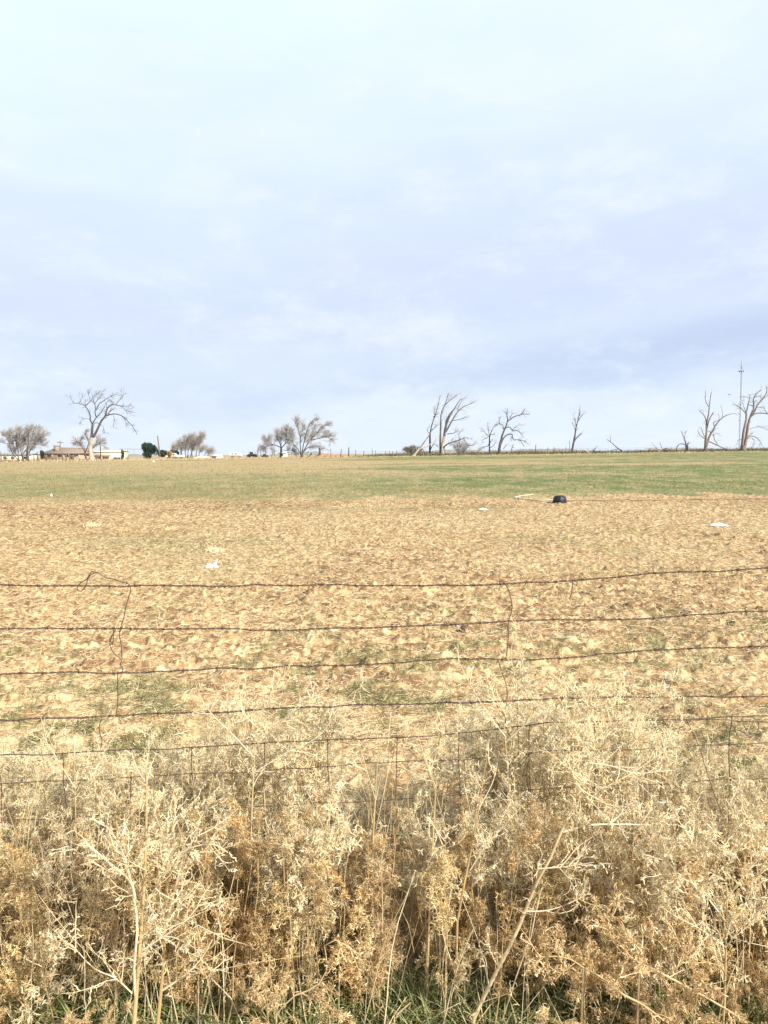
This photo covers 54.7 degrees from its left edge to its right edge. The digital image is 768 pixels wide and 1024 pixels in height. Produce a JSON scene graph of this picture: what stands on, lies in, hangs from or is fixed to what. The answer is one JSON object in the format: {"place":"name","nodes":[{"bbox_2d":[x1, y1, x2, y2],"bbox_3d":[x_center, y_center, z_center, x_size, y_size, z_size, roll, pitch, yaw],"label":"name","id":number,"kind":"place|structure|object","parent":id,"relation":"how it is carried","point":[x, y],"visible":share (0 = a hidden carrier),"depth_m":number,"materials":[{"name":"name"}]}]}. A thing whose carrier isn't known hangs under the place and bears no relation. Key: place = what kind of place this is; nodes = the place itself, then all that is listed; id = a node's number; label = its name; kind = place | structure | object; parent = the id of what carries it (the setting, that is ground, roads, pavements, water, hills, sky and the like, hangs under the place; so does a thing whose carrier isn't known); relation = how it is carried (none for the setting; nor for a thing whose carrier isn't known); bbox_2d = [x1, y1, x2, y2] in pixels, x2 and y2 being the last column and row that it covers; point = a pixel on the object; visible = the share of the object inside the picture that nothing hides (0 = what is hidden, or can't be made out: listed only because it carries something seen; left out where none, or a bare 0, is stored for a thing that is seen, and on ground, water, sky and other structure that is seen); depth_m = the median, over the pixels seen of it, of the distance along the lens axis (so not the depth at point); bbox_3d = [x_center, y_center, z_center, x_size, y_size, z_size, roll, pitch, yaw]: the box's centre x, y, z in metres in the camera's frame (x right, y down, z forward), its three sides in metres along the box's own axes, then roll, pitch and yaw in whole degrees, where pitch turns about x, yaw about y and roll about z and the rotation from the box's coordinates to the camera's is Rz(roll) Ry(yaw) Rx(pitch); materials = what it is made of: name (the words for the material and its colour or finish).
{"place":"outdoors","nodes":[
{"label":"outdoors","id":0,"kind":"place"},
{"bbox_2d":[166,453,184,457],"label":"pickup truck","id":1,"kind":"object","parent":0,"point":[174,455],"visible":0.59,"depth_m":223.44,"materials":[{"name":"white paint"}]},
{"bbox_2d":[230,452,241,456],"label":"white van","id":2,"kind":"object","parent":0,"point":[233,454],"visible":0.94,"depth_m":298.20,"materials":[{"name":"paint"}]},
{"bbox_2d":[247,452,256,456],"bbox_3d":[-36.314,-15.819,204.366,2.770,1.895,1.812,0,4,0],"label":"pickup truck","id":3,"kind":"object","parent":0,"point":[251,454],"visible":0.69,"depth_m":203.77,"materials":[{"name":"paint"}]},
{"bbox_2d":[0,451,767,1023],"bbox_3d":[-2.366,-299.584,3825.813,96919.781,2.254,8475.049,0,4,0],"label":"field","id":4,"kind":"structure","parent":0,"point":[382,503],"depth_m":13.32,"materials":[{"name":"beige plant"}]},
{"bbox_2d":[1,454,39,459],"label":"pale barn","id":5,"kind":"structure","parent":4,"relation":"on","point":[6,456],"depth_m":214.38,"materials":[{"name":"beige"}]},
{"bbox_2d":[0,421,51,460],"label":"bare tree","id":6,"kind":"object","parent":4,"relation":"on","point":[25,436],"visible":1,"depth_m":164.11,"materials":[{"name":"grey plant"}]},
{"bbox_2d":[0,452,73,461],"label":"fence","id":7,"kind":"object","parent":4,"relation":"on","point":[33,456],"visible":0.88,"depth_m":158.95,"materials":[{"name":"metal"}]},
{"bbox_2d":[40,450,44,458],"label":"evergreen tree","id":8,"kind":"object","parent":4,"relation":"on","point":[42,454],"visible":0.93,"depth_m":195.14,"materials":[{"name":"green plant"}]},
{"bbox_2d":[44,445,88,459],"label":"brown house","id":9,"kind":"structure","parent":4,"relation":"on","point":[57,450],"depth_m":204.42,"materials":[{"name":"brick"}]},
{"bbox_2d":[19,717,124,888],"bbox_3d":[-1.381,1.484,3.369,0.432,1.175,0.206,0,4,0],"label":"dead weed","id":10,"kind":"object","parent":4,"relation":"on","point":[75,775],"visible":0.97,"depth_m":3.33,"materials":[{"name":"beige plant"}]},
{"bbox_2d":[70,428,108,458],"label":"bare tree","id":11,"kind":"object","parent":4,"relation":"on","point":[78,442],"visible":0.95,"depth_m":184.07,"materials":[{"name":"grey plant"}]},
{"bbox_2d":[83,521,102,527],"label":"straw clump","id":12,"kind":"object","parent":4,"relation":"on","point":[91,524],"visible":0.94,"depth_m":21.68,"materials":[{"name":"beige plant"}]},
{"bbox_2d":[66,388,138,459],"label":"tall bare tree","id":13,"kind":"object","parent":4,"relation":"on","point":[90,449],"visible":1,"depth_m":163.41,"materials":[{"name":"grey plant"}]},
{"bbox_2d":[93,450,128,459],"bbox_3d":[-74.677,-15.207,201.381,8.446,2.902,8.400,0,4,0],"label":"truck","id":14,"kind":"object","parent":4,"relation":"on","point":[111,454],"depth_m":199.38,"materials":[{"name":"white metal"}]},
{"bbox_2d":[118,527,134,531],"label":"straw clump","id":15,"kind":"object","parent":4,"relation":"on","point":[126,529],"visible":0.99,"depth_m":20.57,"materials":[{"name":"beige plant"}]},
{"bbox_2d":[39,729,237,1023],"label":"dead weed","id":16,"kind":"object","parent":4,"relation":"on","point":[136,969],"visible":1,"depth_m":2.58,"materials":[{"name":"beige plant"}]},
{"bbox_2d":[141,442,158,458],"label":"evergreen tree","id":17,"kind":"object","parent":4,"relation":"on","point":[149,449],"visible":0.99,"depth_m":198.36,"materials":[{"name":"green plant"}]},
{"bbox_2d":[0,456,316,462],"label":"dry grass","id":18,"kind":"structure","parent":4,"relation":"on","point":[68,460],"depth_m":160.82,"materials":[{"name":"plant"}]},
{"bbox_2d":[158,450,166,456],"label":"evergreen tree","id":19,"kind":"object","parent":4,"relation":"on","point":[163,453],"visible":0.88,"depth_m":223.32,"materials":[{"name":"green plant"}]},
{"bbox_2d":[160,526,178,530],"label":"straw clump","id":20,"kind":"object","parent":4,"relation":"on","point":[169,528],"visible":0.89,"depth_m":20.77,"materials":[{"name":"beige plant"}]},
{"bbox_2d":[169,429,217,457],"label":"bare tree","id":21,"kind":"object","parent":4,"relation":"on","point":[191,441],"visible":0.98,"depth_m":233.33,"materials":[{"name":"grey plant"}]},
{"bbox_2d":[144,786,258,1023],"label":"dead weed","id":22,"kind":"object","parent":4,"relation":"on","point":[163,963],"visible":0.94,"depth_m":2.61,"materials":[{"name":"beige plant"}]},
{"bbox_2d":[205,559,217,567],"bbox_3d":[-3.287,0.985,14.170,0.271,0.186,0.151,0,4,0],"label":"plastic bag","id":23,"kind":"object","parent":4,"relation":"on","point":[210,565],"visible":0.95,"depth_m":14.16,"materials":[{"name":"white plastic"}]},
{"bbox_2d":[206,547,227,553],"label":"straw clump","id":24,"kind":"object","parent":4,"relation":"on","point":[214,550],"visible":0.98,"depth_m":16.34,"materials":[{"name":"beige plant"}]},
{"bbox_2d":[210,455,223,457],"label":"white shed","id":25,"kind":"structure","parent":4,"relation":"on","point":[216,456],"depth_m":199.42,"materials":[{"name":"paint"}]},
{"bbox_2d":[254,443,277,457],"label":"thin bush","id":26,"kind":"object","parent":4,"relation":"on","point":[273,451],"visible":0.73,"depth_m":189.24,"materials":[{"name":"grey plant"}]},
{"bbox_2d":[192,662,364,906],"bbox_3d":[-0.439,1.352,3.286,0.744,1.436,0.266,0,4,0],"label":"dead weed","id":27,"kind":"object","parent":4,"relation":"on","point":[243,711],"visible":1,"depth_m":3.26,"materials":[{"name":"beige plant"}]},
{"bbox_2d":[259,423,298,457],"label":"bare tree","id":28,"kind":"object","parent":4,"relation":"on","point":[279,436],"visible":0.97,"depth_m":167.09,"materials":[{"name":"grey plant"}]},
{"bbox_2d":[278,451,288,456],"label":"white outbuilding","id":29,"kind":"structure","parent":4,"relation":"on","point":[284,453],"depth_m":199.41,"materials":[{"name":"beige"}]},
{"bbox_2d":[283,414,335,456],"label":"bare tree","id":30,"kind":"object","parent":4,"relation":"on","point":[314,432],"visible":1,"depth_m":164.38,"materials":[{"name":"grey plant"}]},
{"bbox_2d":[262,934,376,1023],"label":"dead weed","id":31,"kind":"object","parent":4,"relation":"on","point":[342,1016],"visible":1,"depth_m":2.67,"materials":[{"name":"beige plant"}]},
{"bbox_2d":[310,453,347,457],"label":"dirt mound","id":32,"kind":"object","parent":4,"relation":"on","point":[327,455],"visible":0.8,"depth_m":162.04,"materials":[{"name":"brown soil"}]},
{"bbox_2d":[330,447,403,456],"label":"fence","id":33,"kind":"object","parent":4,"relation":"on","point":[355,453],"visible":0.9,"depth_m":160.45,"materials":[{"name":"wood"}]},
{"bbox_2d":[347,743,387,967],"bbox_3d":[-0.063,1.501,3.014,0.159,1.177,0.216,0,4,0],"label":"dead weed","id":34,"kind":"object","parent":4,"relation":"on","point":[365,769],"visible":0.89,"depth_m":3.00,"materials":[{"name":"beige plant"}]},
{"bbox_2d":[0,654,767,1023],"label":"weed thicket","id":35,"kind":"object","parent":4,"relation":"on","point":[310,870],"visible":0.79,"depth_m":3.10,"materials":[{"name":"beige plant"}]},
{"bbox_2d":[0,924,767,1023],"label":"verge grass","id":36,"kind":"structure","parent":4,"relation":"on","point":[405,1017],"depth_m":2.97,"materials":[{"name":"green plant"}]},
{"bbox_2d":[0,567,767,935],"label":"wire fence","id":37,"kind":"object","parent":4,"relation":"on","point":[508,621],"visible":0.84,"depth_m":3.37,"materials":[{"name":"metal"}]},
{"bbox_2d":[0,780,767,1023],"bbox_3d":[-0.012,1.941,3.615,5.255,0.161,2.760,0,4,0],"label":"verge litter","id":38,"kind":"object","parent":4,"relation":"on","point":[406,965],"visible":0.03,"depth_m":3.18,"materials":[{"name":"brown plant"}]},
{"bbox_2d":[402,445,423,454],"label":"round bush","id":39,"kind":"object","parent":4,"relation":"on","point":[408,450],"visible":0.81,"depth_m":177.28,"materials":[{"name":"grey plant"}]},
{"bbox_2d":[129,448,712,456],"bbox_3d":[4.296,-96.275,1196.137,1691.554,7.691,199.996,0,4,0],"label":"distant treeline","id":40,"kind":"object","parent":4,"relation":"on","point":[316,452],"visible":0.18,"depth_m":1112.36,"materials":[{"name":"plant"}]},
{"bbox_2d":[412,431,439,455],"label":"dead snag","id":41,"kind":"object","parent":4,"relation":"on","point":[416,452],"visible":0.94,"depth_m":160.29,"materials":[{"name":"beige wood"}]},
{"bbox_2d":[427,396,440,451],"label":"dead tree","id":42,"kind":"object","parent":4,"relation":"on","point":[431,429],"visible":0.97,"depth_m":165.71,"materials":[{"name":"grey plant"}]},
{"bbox_2d":[394,706,475,999],"bbox_3d":[0.209,1.412,2.922,0.228,1.312,0.304,-3,5,-30],"label":"dead weed","id":43,"kind":"object","parent":4,"relation":"on","point":[457,728],"visible":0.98,"depth_m":2.91,"materials":[{"name":"beige plant"}]},
{"bbox_2d":[437,393,483,454],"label":"dead tree","id":44,"kind":"object","parent":4,"relation":"on","point":[441,448],"visible":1,"depth_m":162.26,"materials":[{"name":"grey plant"}]},
{"bbox_2d":[448,439,483,452],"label":"round bush","id":45,"kind":"object","parent":4,"relation":"on","point":[464,447],"visible":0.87,"depth_m":179.02,"materials":[{"name":"grey plant"}]},
{"bbox_2d":[447,737,524,1009],"bbox_3d":[0.379,1.478,2.911,0.338,1.232,0.184,1,5,12],"label":"dead weed","id":46,"kind":"object","parent":4,"relation":"on","point":[461,898],"visible":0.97,"depth_m":2.90,"materials":[{"name":"beige plant"}]},
{"bbox_2d":[478,420,497,451],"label":"dead tree","id":47,"kind":"object","parent":4,"relation":"on","point":[490,434],"visible":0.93,"depth_m":165.37,"materials":[{"name":"grey plant"}]},
{"bbox_2d":[452,616,570,952],"bbox_3d":[0.567,1.251,3.272,0.492,1.625,0.255,2,5,24],"label":"dead weed","id":48,"kind":"object","parent":4,"relation":"on","point":[514,687],"visible":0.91,"depth_m":3.24,"materials":[{"name":"beige plant"}]},
{"bbox_2d":[495,407,529,452],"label":"dead tree","id":49,"kind":"object","parent":4,"relation":"on","point":[500,442],"visible":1,"depth_m":161.95,"materials":[{"name":"grey plant"}]},
{"bbox_2d":[517,580,537,588],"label":"straw clump","id":50,"kind":"object","parent":4,"relation":"on","point":[527,586],"visible":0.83,"depth_m":11.94,"materials":[{"name":"beige plant"}]},
{"bbox_2d":[515,494,552,500],"bbox_3d":[6.218,-0.641,32.013,1.261,0.109,3.995,0,4,0],"label":"hose","id":51,"kind":"object","parent":4,"relation":"on","point":[531,499],"visible":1,"depth_m":30.64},
{"bbox_2d":[317,450,767,457],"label":"dry grass","id":52,"kind":"structure","parent":4,"relation":"on","point":[557,453],"depth_m":158.50,"materials":[{"name":"plant"}]},
{"bbox_2d":[552,495,566,502],"bbox_3d":[6.952,-0.503,29.382,0.532,0.297,0.532,4,6,45],"label":"rubber tub","id":53,"kind":"object","parent":4,"relation":"on","point":[559,498],"visible":0.96,"depth_m":29.19,"materials":[{"name":"black rubber"}]},
{"bbox_2d":[352,446,767,456],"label":"fence row brush","id":54,"kind":"object","parent":4,"relation":"on","point":[551,452],"visible":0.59,"depth_m":162.02,"materials":[{"name":"plant"}]},
{"bbox_2d":[463,713,688,1023],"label":"dead weed","id":55,"kind":"object","parent":4,"relation":"on","point":[474,1015],"visible":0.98,"depth_m":2.77,"materials":[{"name":"beige plant"}]},
{"bbox_2d":[570,407,585,451],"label":"dead tree","id":56,"kind":"object","parent":4,"relation":"on","point":[575,437],"visible":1,"depth_m":161.97,"materials":[{"name":"grey plant"}]},
{"bbox_2d":[519,916,684,1023],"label":"dead weed","id":57,"kind":"object","parent":4,"relation":"on","point":[646,971],"visible":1,"depth_m":2.58,"materials":[{"name":"beige plant"}]},
{"bbox_2d":[519,669,691,869],"bbox_3d":[0.956,1.368,3.228,0.800,1.392,0.290,-1,5,-6],"label":"dead weed","id":58,"kind":"object","parent":4,"relation":"on","point":[606,708],"visible":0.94,"depth_m":3.19,"materials":[{"name":"beige plant"}]},
{"bbox_2d":[516,440,696,453],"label":"fence","id":59,"kind":"object","parent":4,"relation":"on","point":[535,452],"visible":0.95,"depth_m":160.94,"materials":[{"name":"wood"}]},
{"bbox_2d":[607,438,621,452],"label":"fallen branch","id":60,"kind":"object","parent":4,"relation":"on","point":[614,445],"visible":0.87,"depth_m":162.67,"materials":[{"name":"grey wood"}]},
{"bbox_2d":[636,586,646,592],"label":"straw clump","id":61,"kind":"object","parent":4,"relation":"on","point":[640,590],"visible":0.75,"depth_m":11.42,"materials":[{"name":"beige plant"}]},
{"bbox_2d":[645,442,669,451],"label":"fallen branch","id":62,"kind":"object","parent":4,"relation":"on","point":[659,450],"visible":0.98,"depth_m":161.21,"materials":[{"name":"beige wood"}]},
{"bbox_2d":[574,872,750,1023],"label":"dead weed","id":63,"kind":"object","parent":4,"relation":"on","point":[617,903],"visible":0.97,"depth_m":2.65,"materials":[{"name":"beige plant"}]},
{"bbox_2d":[664,669,690,680],"bbox_3d":[2.849,1.598,7.220,0.283,0.124,0.299,0,4,0],"label":"straw clump","id":64,"kind":"object","parent":4,"relation":"on","point":[675,675],"visible":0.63,"depth_m":7.22,"materials":[{"name":"beige plant"}]},
{"bbox_2d":[675,431,688,450],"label":"dead tree","id":65,"kind":"object","parent":4,"relation":"on","point":[686,446],"visible":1,"depth_m":163.22,"materials":[{"name":"grey wood"}]},
{"bbox_2d":[631,767,767,1023],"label":"dead weed","id":66,"kind":"object","parent":4,"relation":"on","point":[762,846],"visible":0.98,"depth_m":2.68,"materials":[{"name":"beige plant"}]},
{"bbox_2d":[694,390,734,451],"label":"dead tree","id":67,"kind":"object","parent":4,"relation":"on","point":[706,441],"visible":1,"depth_m":161.20,"materials":[{"name":"grey plant"}]},
{"bbox_2d":[708,522,727,525],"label":"plastic litter","id":68,"kind":"object","parent":4,"relation":"on","point":[718,524],"visible":1,"depth_m":20.55,"materials":[{"name":"white plastic"}]},
{"bbox_2d":[739,361,743,447],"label":"radio mast","id":69,"kind":"object","parent":4,"relation":"on","point":[740,398],"visible":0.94,"depth_m":415.98,"materials":[{"name":"metal"}]},
{"bbox_2d":[733,385,767,450],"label":"dead tree","id":70,"kind":"object","parent":4,"relation":"on","point":[744,442],"visible":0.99,"depth_m":161.15,"materials":[{"name":"grey plant"}]},
{"bbox_2d":[0,0,767,455],"label":"sky","id":71,"kind":"structure","parent":0,"point":[236,219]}
]}

